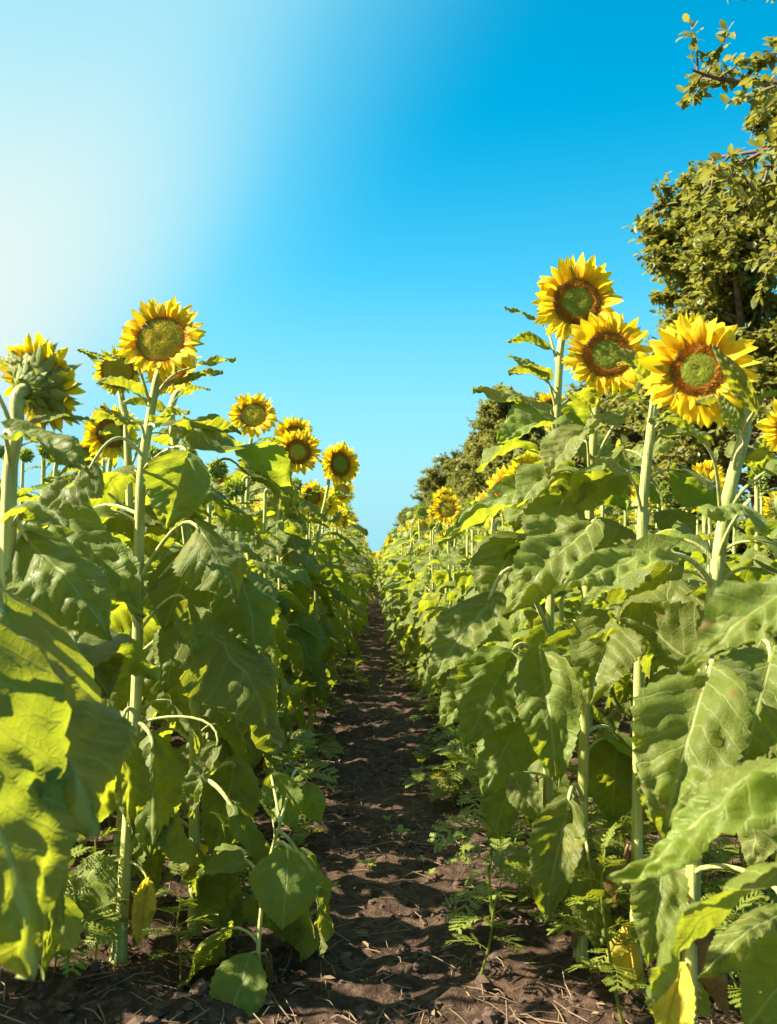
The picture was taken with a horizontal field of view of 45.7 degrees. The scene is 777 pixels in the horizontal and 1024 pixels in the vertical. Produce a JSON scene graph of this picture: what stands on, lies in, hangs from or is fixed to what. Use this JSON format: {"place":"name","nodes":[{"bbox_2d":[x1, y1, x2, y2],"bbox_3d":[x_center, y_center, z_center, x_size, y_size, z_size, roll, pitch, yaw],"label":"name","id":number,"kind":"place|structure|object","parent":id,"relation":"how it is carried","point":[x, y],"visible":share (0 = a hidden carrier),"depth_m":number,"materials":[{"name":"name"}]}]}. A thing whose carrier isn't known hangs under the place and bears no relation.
{"place":"outdoors","nodes":[
{"label":"outdoors","id":0,"kind":"place"},
{"bbox_2d":[0,585,776,1023],"bbox_3d":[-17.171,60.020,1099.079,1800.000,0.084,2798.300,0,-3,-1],"label":"ground","id":1,"kind":"structure","parent":0,"point":[370,993],"depth_m":2.73,"materials":[{"name":"soil"}]},
{"bbox_2d":[17,446,40,523],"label":"sunflower","id":2,"kind":"object","parent":1,"relation":"on","point":[27,455],"visible":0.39,"depth_m":5.64,"materials":[{"name":"green plant"}]},
{"bbox_2d":[17,444,53,532],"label":"sunflower","id":3,"kind":"object","parent":1,"relation":"on","point":[44,455],"visible":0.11,"depth_m":4.01,"materials":[{"name":"green plant"}]},
{"bbox_2d":[17,463,78,502],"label":"sunflower","id":4,"kind":"object","parent":1,"relation":"on","point":[67,468],"visible":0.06,"depth_m":3.71,"materials":[{"name":"yellow plant"}]},
{"bbox_2d":[0,332,160,981],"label":"sunflower","id":5,"kind":"object","parent":1,"relation":"on","point":[69,656],"visible":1,"depth_m":1.35,"materials":[{"name":"green plant"}]},
{"bbox_2d":[56,844,124,977],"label":"feathery weed","id":6,"kind":"object","parent":1,"relation":"on","point":[107,921],"visible":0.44,"depth_m":2.36,"materials":[{"name":"green plant"}]},
{"bbox_2d":[66,814,132,961],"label":"feathery weed","id":7,"kind":"object","parent":1,"relation":"on","point":[94,923],"visible":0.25,"depth_m":2.51,"materials":[{"name":"green plant"}]},
{"bbox_2d":[84,872,151,950],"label":"feathery weed","id":8,"kind":"object","parent":1,"relation":"on","point":[108,936],"visible":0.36,"depth_m":2.51,"materials":[{"name":"green plant"}]},
{"bbox_2d":[80,403,163,700],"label":"sunflower","id":9,"kind":"object","parent":1,"relation":"on","point":[98,435],"visible":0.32,"depth_m":4.14,"materials":[{"name":"yellow plant"}]},
{"bbox_2d":[41,345,216,914],"bbox_3d":[-0.800,0.378,2.888,0.478,1.819,0.649,0,-3,-1],"label":"sunflower","id":10,"kind":"object","parent":1,"relation":"on","point":[152,690],"visible":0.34,"depth_m":2.94,"materials":[{"name":"green plant"}]},
{"bbox_2d":[98,808,166,895],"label":"feathery weed","id":11,"kind":"object","parent":1,"relation":"on","point":[113,846],"visible":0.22,"depth_m":2.85,"materials":[{"name":"green plant"}]},
{"bbox_2d":[27,297,247,964],"bbox_3d":[-0.710,0.336,2.564,0.596,1.868,0.631,2,-3,-27],"label":"sunflower","id":12,"kind":"object","parent":1,"relation":"on","point":[147,786],"visible":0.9,"depth_m":2.48,"materials":[{"name":"green plant"}]},
{"bbox_2d":[124,445,182,726],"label":"sunflower","id":13,"kind":"object","parent":1,"relation":"on","point":[174,547],"visible":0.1,"depth_m":4.89,"materials":[{"name":"green plant"}]},
{"bbox_2d":[142,861,215,983],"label":"feathery weed","id":14,"kind":"object","parent":1,"relation":"on","point":[181,932],"visible":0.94,"depth_m":2.44,"materials":[{"name":"green plant"}]},
{"bbox_2d":[103,356,299,935],"bbox_3d":[-0.564,0.369,2.802,0.567,1.823,0.765,0,-3,-1],"label":"sunflower","id":15,"kind":"object","parent":1,"relation":"on","point":[229,671],"visible":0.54,"depth_m":2.69,"materials":[{"name":"green plant"}]},
{"bbox_2d":[140,458,268,812],"bbox_3d":[-0.713,0.552,3.497,0.526,1.523,0.499,-1,-3,22],"label":"sunflower","id":16,"kind":"object","parent":1,"relation":"on","point":[231,733],"visible":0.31,"depth_m":3.47,"materials":[{"name":"green plant"}]},
{"bbox_2d":[180,809,249,943],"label":"feathery weed","id":17,"kind":"object","parent":1,"relation":"on","point":[213,880],"visible":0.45,"depth_m":2.63,"materials":[{"name":"green plant"}]},
{"bbox_2d":[183,471,293,739],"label":"sunflower","id":18,"kind":"object","parent":1,"relation":"on","point":[272,569],"visible":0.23,"depth_m":4.45,"materials":[{"name":"green plant"}]},
{"bbox_2d":[200,479,282,806],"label":"sunflower","id":19,"kind":"object","parent":1,"relation":"on","point":[232,489],"visible":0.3,"depth_m":3.76,"materials":[{"name":"green plant"}]},
{"bbox_2d":[211,479,289,771],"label":"sunflower","id":20,"kind":"object","parent":1,"relation":"on","point":[260,582],"visible":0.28,"depth_m":4.13,"materials":[{"name":"green plant"}]},
{"bbox_2d":[176,768,333,1016],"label":"sunflower","id":21,"kind":"object","parent":1,"relation":"on","point":[288,883],"visible":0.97,"depth_m":2.44,"materials":[{"name":"green plant"}]},
{"bbox_2d":[214,393,304,757],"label":"sunflower","id":22,"kind":"object","parent":1,"relation":"on","point":[252,415],"visible":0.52,"depth_m":5.13,"materials":[{"name":"plant"}]},
{"bbox_2d":[248,486,311,775],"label":"sunflower","id":23,"kind":"object","parent":1,"relation":"on","point":[293,655],"visible":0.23,"depth_m":4.83,"materials":[{"name":"green plant"}]},
{"bbox_2d":[244,486,323,756],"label":"sunflower","id":24,"kind":"object","parent":1,"relation":"on","point":[301,593],"visible":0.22,"depth_m":5.12,"materials":[{"name":"green plant"}]},
{"bbox_2d":[249,415,331,586],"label":"sunflower","id":25,"kind":"object","parent":1,"relation":"on","point":[288,425],"visible":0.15,"depth_m":5.97,"materials":[{"name":"yellow plant"}]},
{"bbox_2d":[242,428,342,749],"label":"sunflower","id":26,"kind":"object","parent":1,"relation":"on","point":[301,450],"visible":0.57,"depth_m":5.39,"materials":[{"name":"green plant"}]},
{"bbox_2d":[249,679,339,830],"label":"feathery weed","id":27,"kind":"object","parent":1,"relation":"on","point":[295,736],"visible":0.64,"depth_m":3.74,"materials":[{"name":"green plant"}]},
{"bbox_2d":[268,477,334,734],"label":"sunflower","id":28,"kind":"object","parent":1,"relation":"on","point":[325,597],"visible":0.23,"depth_m":5.89,"materials":[{"name":"green plant"}]},
{"bbox_2d":[283,816,328,847],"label":"feathery weed","id":29,"kind":"object","parent":1,"relation":"on","point":[298,835],"visible":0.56,"depth_m":3.48,"materials":[{"name":"green plant"}]},
{"bbox_2d":[302,513,331,707],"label":"sunflower","id":30,"kind":"object","parent":1,"relation":"on","point":[321,607],"visible":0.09,"depth_m":6.84,"materials":[{"name":"green plant"}]},
{"bbox_2d":[293,703,344,769],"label":"feathery weed","id":31,"kind":"object","parent":1,"relation":"on","point":[320,747],"visible":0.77,"depth_m":4.76,"materials":[{"name":"green plant"}]},
{"bbox_2d":[281,441,359,730],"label":"sunflower","id":32,"kind":"object","parent":1,"relation":"on","point":[340,464],"visible":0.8,"depth_m":5.97,"materials":[{"name":"green plant"}]},
{"bbox_2d":[294,479,351,725],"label":"sunflower","id":33,"kind":"object","parent":1,"relation":"on","point":[336,642],"visible":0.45,"depth_m":6.19,"materials":[{"name":"green plant"}]},
{"bbox_2d":[311,509,345,680],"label":"sunflower","id":34,"kind":"object","parent":1,"relation":"on","point":[330,662],"visible":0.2,"depth_m":7.59,"materials":[{"name":"green plant"}]},
{"bbox_2d":[311,492,354,652],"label":"sunflower","id":35,"kind":"object","parent":1,"relation":"on","point":[330,510],"visible":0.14,"depth_m":7.95,"materials":[{"name":"green plant"}]},
{"bbox_2d":[323,507,355,630],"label":"sunflower","id":36,"kind":"object","parent":1,"relation":"on","point":[337,518],"visible":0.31,"depth_m":9.01,"materials":[{"name":"green plant"}]},
{"bbox_2d":[311,482,370,654],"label":"sunflower","id":37,"kind":"object","parent":1,"relation":"on","point":[361,616],"visible":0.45,"depth_m":9.52,"materials":[{"name":"green plant"}]},
{"bbox_2d":[324,508,364,663],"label":"sunflower","id":38,"kind":"object","parent":1,"relation":"on","point":[346,520],"visible":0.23,"depth_m":9.25,"materials":[{"name":"green plant"}]},
{"bbox_2d":[327,504,370,663],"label":"sunflower","id":39,"kind":"object","parent":1,"relation":"on","point":[353,596],"visible":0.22,"depth_m":10.00,"materials":[{"name":"green plant"}]},
{"bbox_2d":[0,663,739,1023],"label":"soil clods","id":40,"kind":"object","parent":1,"relation":"on","point":[490,1015],"visible":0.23,"depth_m":2.55,"materials":[{"name":"brown soil"}]},
{"bbox_2d":[0,654,775,1023],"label":"straw litter","id":41,"kind":"object","parent":1,"relation":"on","point":[364,932],"visible":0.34,"depth_m":2.57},
{"bbox_2d":[324,535,463,592],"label":"distant sunflowers","id":42,"kind":"object","parent":1,"relation":"on","point":[375,559],"visible":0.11,"depth_m":33.93,"materials":[{"name":"green plant"}]},
{"bbox_2d":[386,526,423,644],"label":"sunflower","id":43,"kind":"object","parent":1,"relation":"on","point":[394,591],"visible":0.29,"depth_m":10.30,"materials":[{"name":"green plant"}]},
{"bbox_2d":[383,508,429,645],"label":"sunflower","id":44,"kind":"object","parent":1,"relation":"on","point":[389,633],"visible":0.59,"depth_m":9.85,"materials":[{"name":"green plant"}]},
{"bbox_2d":[385,514,429,640],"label":"sunflower","id":45,"kind":"object","parent":1,"relation":"on","point":[389,572],"visible":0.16,"depth_m":11.23,"materials":[{"name":"green plant"}]},
{"bbox_2d":[379,502,442,649],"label":"sunflower","id":46,"kind":"object","parent":1,"relation":"on","point":[402,565],"visible":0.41,"depth_m":9.44,"materials":[{"name":"green plant"}]},
{"bbox_2d":[394,535,428,667],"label":"sunflower","id":47,"kind":"object","parent":1,"relation":"on","point":[404,607],"visible":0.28,"depth_m":9.33,"materials":[{"name":"green plant"}]},
{"bbox_2d":[403,751,439,789],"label":"feathery weed","id":48,"kind":"object","parent":1,"relation":"on","point":[418,771],"visible":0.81,"depth_m":4.43,"materials":[{"name":"green plant"}]},
{"bbox_2d":[400,522,455,681],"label":"sunflower","id":49,"kind":"object","parent":1,"relation":"on","point":[416,653],"visible":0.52,"depth_m":7.81,"materials":[{"name":"green plant"}]},
{"bbox_2d":[409,677,446,730],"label":"feathery weed","id":50,"kind":"object","parent":1,"relation":"on","point":[436,703],"visible":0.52,"depth_m":6.01,"materials":[{"name":"green plant"}]},
{"bbox_2d":[400,522,460,659],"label":"sunflower","id":51,"kind":"object","parent":1,"relation":"on","point":[408,590],"visible":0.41,"depth_m":8.20,"materials":[{"name":"green plant"}]},
{"bbox_2d":[405,521,455,661],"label":"sunflower","id":52,"kind":"object","parent":1,"relation":"on","point":[411,640],"visible":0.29,"depth_m":8.54,"materials":[{"name":"green plant"}]},
{"bbox_2d":[411,500,462,608],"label":"sunflower","id":53,"kind":"object","parent":1,"relation":"on","point":[418,543],"visible":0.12,"depth_m":8.95,"materials":[{"name":"green plant"}]},
{"bbox_2d":[412,525,464,696],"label":"sunflower","id":54,"kind":"object","parent":1,"relation":"on","point":[425,615],"visible":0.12,"depth_m":7.52,"materials":[{"name":"green plant"}]},
{"bbox_2d":[412,494,465,688],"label":"sunflower","id":55,"kind":"object","parent":1,"relation":"on","point":[445,508],"visible":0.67,"depth_m":6.78,"materials":[{"name":"green plant"}]},
{"bbox_2d":[420,456,458,521],"bbox_3d":[3.185,0.426,34.327,3.852,5.297,3.148,3,-4,-39],"label":"tree","id":56,"kind":"object","parent":1,"relation":"on","point":[434,472],"visible":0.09,"depth_m":34.14,"materials":[{"name":"green plant"}]},
{"bbox_2d":[410,486,470,600],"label":"sunflower","id":57,"kind":"object","parent":1,"relation":"on","point":[443,491],"visible":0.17,"depth_m":9.82,"materials":[{"name":"yellow plant"}]},
{"bbox_2d":[418,538,465,694],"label":"sunflower","id":58,"kind":"object","parent":1,"relation":"on","point":[433,614],"visible":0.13,"depth_m":7.21,"materials":[{"name":"green plant"}]},
{"bbox_2d":[426,497,476,682],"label":"sunflower","id":59,"kind":"object","parent":1,"relation":"on","point":[438,590],"visible":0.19,"depth_m":6.54,"materials":[{"name":"green plant"}]},
{"bbox_2d":[431,441,471,510],"bbox_3d":[3.448,0.161,30.221,3.920,5.391,3.204,0,-3,-7],"label":"tree","id":60,"kind":"object","parent":1,"relation":"on","point":[456,476],"visible":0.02,"depth_m":30.64,"materials":[{"name":"green plant"}]},
{"bbox_2d":[426,725,479,808],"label":"feathery weed","id":61,"kind":"object","parent":1,"relation":"on","point":[452,778],"visible":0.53,"depth_m":4.12,"materials":[{"name":"green plant"}]},
{"bbox_2d":[427,745,481,806],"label":"feathery weed","id":62,"kind":"object","parent":1,"relation":"on","point":[440,789],"visible":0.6,"depth_m":4.15,"materials":[{"name":"green plant"}]},
{"bbox_2d":[437,500,477,680],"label":"sunflower","id":63,"kind":"object","parent":1,"relation":"on","point":[451,593],"visible":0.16,"depth_m":6.17,"materials":[{"name":"green plant"}]},
{"bbox_2d":[443,433,509,513],"bbox_3d":[3.373,-0.264,24.372,3.836,5.584,4.367,-1,-3,11],"label":"tree","id":64,"kind":"object","parent":1,"relation":"on","point":[468,465],"visible":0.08,"depth_m":24.18,"materials":[{"name":"green plant"}]},
{"bbox_2d":[428,740,530,929],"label":"feathery weed","id":65,"kind":"object","parent":1,"relation":"on","point":[521,853],"visible":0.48,"depth_m":2.75,"materials":[{"name":"green plant"}]},
{"bbox_2d":[451,491,523,668],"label":"sunflower","id":66,"kind":"object","parent":1,"relation":"on","point":[481,496],"visible":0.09,"depth_m":5.64,"materials":[{"name":"plant"}]},
{"bbox_2d":[455,510,520,745],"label":"sunflower","id":67,"kind":"object","parent":1,"relation":"on","point":[464,580],"visible":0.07,"depth_m":5.15,"materials":[{"name":"green plant"}]},
{"bbox_2d":[442,818,543,974],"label":"feathery weed","id":68,"kind":"object","parent":1,"relation":"on","point":[517,880],"visible":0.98,"depth_m":2.44,"materials":[{"name":"green plant"}]},
{"bbox_2d":[471,384,523,485],"bbox_3d":[3.460,-0.321,22.614,3.227,5.537,3.211,0,-3,-2],"label":"tree","id":69,"kind":"object","parent":1,"relation":"on","point":[496,458],"visible":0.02,"depth_m":22.43,"materials":[{"name":"green plant"}]},
{"bbox_2d":[477,788,553,900],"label":"feathery weed","id":70,"kind":"object","parent":1,"relation":"on","point":[518,831],"visible":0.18,"depth_m":3.02,"materials":[{"name":"green plant"}]},
{"bbox_2d":[474,453,557,655],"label":"sunflower","id":71,"kind":"object","parent":1,"relation":"on","point":[526,459],"visible":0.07,"depth_m":4.02,"materials":[{"name":"yellow plant"}]},
{"bbox_2d":[475,465,567,651],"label":"sunflower","id":72,"kind":"object","parent":1,"relation":"on","point":[494,479],"visible":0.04,"depth_m":4.40,"materials":[{"name":"yellow plant"}]},
{"bbox_2d":[420,252,627,922],"bbox_3d":[0.438,0.234,2.753,0.511,2.089,0.879,-1,-3,22],"label":"sunflower","id":73,"kind":"object","parent":1,"relation":"on","point":[477,700],"visible":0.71,"depth_m":2.68,"materials":[{"name":"green plant"}]},
{"bbox_2d":[466,382,586,540],"bbox_3d":[3.130,-0.225,18.434,2.835,4.864,2.821,-2,-4,38],"label":"tree","id":74,"kind":"object","parent":1,"relation":"on","point":[497,412],"visible":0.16,"depth_m":18.35,"materials":[{"name":"green plant"}]},
{"bbox_2d":[464,392,614,656],"bbox_3d":[0.692,0.404,4.237,0.687,1.909,0.582,2,-4,-32],"label":"sunflower","id":75,"kind":"object","parent":1,"relation":"on","point":[522,619],"visible":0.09,"depth_m":4.09,"materials":[{"name":"green plant"}]},
{"bbox_2d":[495,580,592,845],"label":"sunflower","id":76,"kind":"object","parent":1,"relation":"on","point":[537,765],"visible":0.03,"depth_m":3.30,"materials":[{"name":"green plant"}]},
{"bbox_2d":[515,495,613,765],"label":"sunflower","id":77,"kind":"object","parent":1,"relation":"on","point":[596,714],"visible":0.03,"depth_m":3.60,"materials":[{"name":"green plant"}]},
{"bbox_2d":[502,311,677,963],"bbox_3d":[0.568,0.352,2.547,0.584,1.831,0.578,0,-3,-1],"label":"sunflower","id":78,"kind":"object","parent":1,"relation":"on","point":[563,536],"visible":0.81,"depth_m":2.46,"materials":[{"name":"green plant"}]},
{"bbox_2d":[548,815,648,941],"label":"feathery weed","id":79,"kind":"object","parent":1,"relation":"on","point":[614,821],"visible":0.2,"depth_m":2.60,"materials":[{"name":"green plant"}]},
{"bbox_2d":[547,823,650,1023],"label":"feathery weed","id":80,"kind":"object","parent":1,"relation":"on","point":[610,937],"visible":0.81,"depth_m":2.25,"materials":[{"name":"green plant"}]},
{"bbox_2d":[571,505,636,713],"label":"sunflower","id":81,"kind":"object","parent":1,"relation":"on","point":[615,518],"visible":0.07,"depth_m":5.68,"materials":[{"name":"green plant"}]},
{"bbox_2d":[588,804,650,916],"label":"feathery weed","id":82,"kind":"object","parent":1,"relation":"on","point":[621,821],"visible":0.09,"depth_m":2.84,"materials":[{"name":"green plant"}]},
{"bbox_2d":[587,817,654,970],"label":"feathery weed","id":83,"kind":"object","parent":1,"relation":"on","point":[647,831],"visible":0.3,"depth_m":2.40,"materials":[{"name":"green plant"}]},
{"bbox_2d":[593,496,654,739],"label":"sunflower","id":84,"kind":"object","parent":1,"relation":"on","point":[612,703],"visible":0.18,"depth_m":5.15,"materials":[{"name":"green plant"}]},
{"bbox_2d":[558,312,731,991],"bbox_3d":[0.681,0.351,2.415,0.508,1.819,0.518,0,-3,-1],"label":"sunflower","id":85,"kind":"object","parent":1,"relation":"on","point":[601,669],"visible":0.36,"depth_m":2.36,"materials":[{"name":"green plant"}]},
{"bbox_2d":[614,489,681,721],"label":"sunflower","id":86,"kind":"object","parent":1,"relation":"on","point":[623,692],"visible":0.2,"depth_m":4.83,"materials":[{"name":"green plant"}]},
{"bbox_2d":[562,353,749,563],"bbox_3d":[5.278,-0.564,18.088,4.035,5.548,3.297,-1,-3,21],"label":"tree","id":87,"kind":"object","parent":1,"relation":"on","point":[634,438],"visible":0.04,"depth_m":18.30,"materials":[{"name":"green plant"}]},
{"bbox_2d":[552,313,776,1023],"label":"sunflower","id":88,"kind":"object","parent":1,"relation":"on","point":[709,718],"visible":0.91,"depth_m":1.86,"materials":[{"name":"green plant"}]},
{"bbox_2d":[562,160,776,639],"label":"tree","id":89,"kind":"object","parent":1,"relation":"on","point":[715,265],"visible":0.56,"depth_m":10.44,"materials":[{"name":"green plant"}]},
{"bbox_2d":[606,574,776,1023],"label":"sunflower","id":90,"kind":"object","parent":1,"relation":"on","point":[733,800],"visible":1,"depth_m":1.21,"materials":[{"name":"green plant"}]},
{"bbox_2d":[651,467,741,682],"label":"sunflower","id":91,"kind":"object","parent":1,"relation":"on","point":[663,670],"visible":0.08,"depth_m":3.88,"materials":[{"name":"plant"}]},
{"bbox_2d":[645,460,776,686],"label":"sunflower","id":92,"kind":"object","parent":1,"relation":"on","point":[688,578],"visible":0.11,"depth_m":4.23,"materials":[{"name":"plant"}]},
{"bbox_2d":[666,0,776,308],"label":"tree","id":93,"kind":"object","parent":1,"relation":"on","point":[766,84],"visible":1,"depth_m":6.59,"materials":[{"name":"green plant"}]},
{"bbox_2d":[700,833,745,900],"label":"feathery weed","id":94,"kind":"object","parent":1,"relation":"on","point":[733,857],"visible":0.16,"depth_m":2.77,"materials":[{"name":"green plant"}]},
{"bbox_2d":[674,91,776,356],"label":"tree","id":95,"kind":"object","parent":1,"relation":"on","point":[758,128],"visible":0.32,"depth_m":10.98,"materials":[{"name":"green plant"}]},
{"bbox_2d":[700,845,754,932],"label":"feathery weed","id":96,"kind":"object","parent":1,"relation":"on","point":[724,859],"visible":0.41,"depth_m":2.48,"materials":[{"name":"green plant"}]},
{"bbox_2d":[700,890,764,1017],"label":"feathery weed","id":97,"kind":"object","parent":1,"relation":"on","point":[737,995],"visible":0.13,"depth_m":2.25,"materials":[{"name":"green plant"}]},
{"bbox_2d":[698,872,767,995],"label":"feathery weed","id":98,"kind":"object","parent":1,"relation":"on","point":[752,907],"visible":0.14,"depth_m":2.33,"materials":[{"name":"green plant"}]},
{"bbox_2d":[715,486,754,653],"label":"sunflower","id":99,"kind":"object","parent":1,"relation":"on","point":[738,535],"visible":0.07,"depth_m":5.54,"materials":[{"name":"green plant"}]},
{"bbox_2d":[701,833,776,915],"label":"feathery weed","id":100,"kind":"object","parent":1,"relation":"on","point":[770,898],"visible":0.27,"depth_m":2.69,"materials":[{"name":"green plant"}]},
{"bbox_2d":[714,466,776,860],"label":"sunflower","id":101,"kind":"object","parent":1,"relation":"on","point":[753,552],"visible":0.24,"depth_m":3.35,"materials":[{"name":"green plant"}]},
{"bbox_2d":[728,399,776,575],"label":"sunflower","id":102,"kind":"object","parent":1,"relation":"on","point":[768,426],"visible":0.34,"depth_m":3.47,"materials":[{"name":"yellow plant"}]},
{"bbox_2d":[761,491,776,561],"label":"sunflower","id":103,"kind":"object","parent":1,"relation":"on","point":[769,508],"visible":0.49,"depth_m":4.67,"materials":[{"name":"yellow plant"}]},
{"bbox_2d":[0,0,776,551],"label":"sky","id":104,"kind":"structure","parent":0,"point":[350,200],"materials":[{"name":"blue"}]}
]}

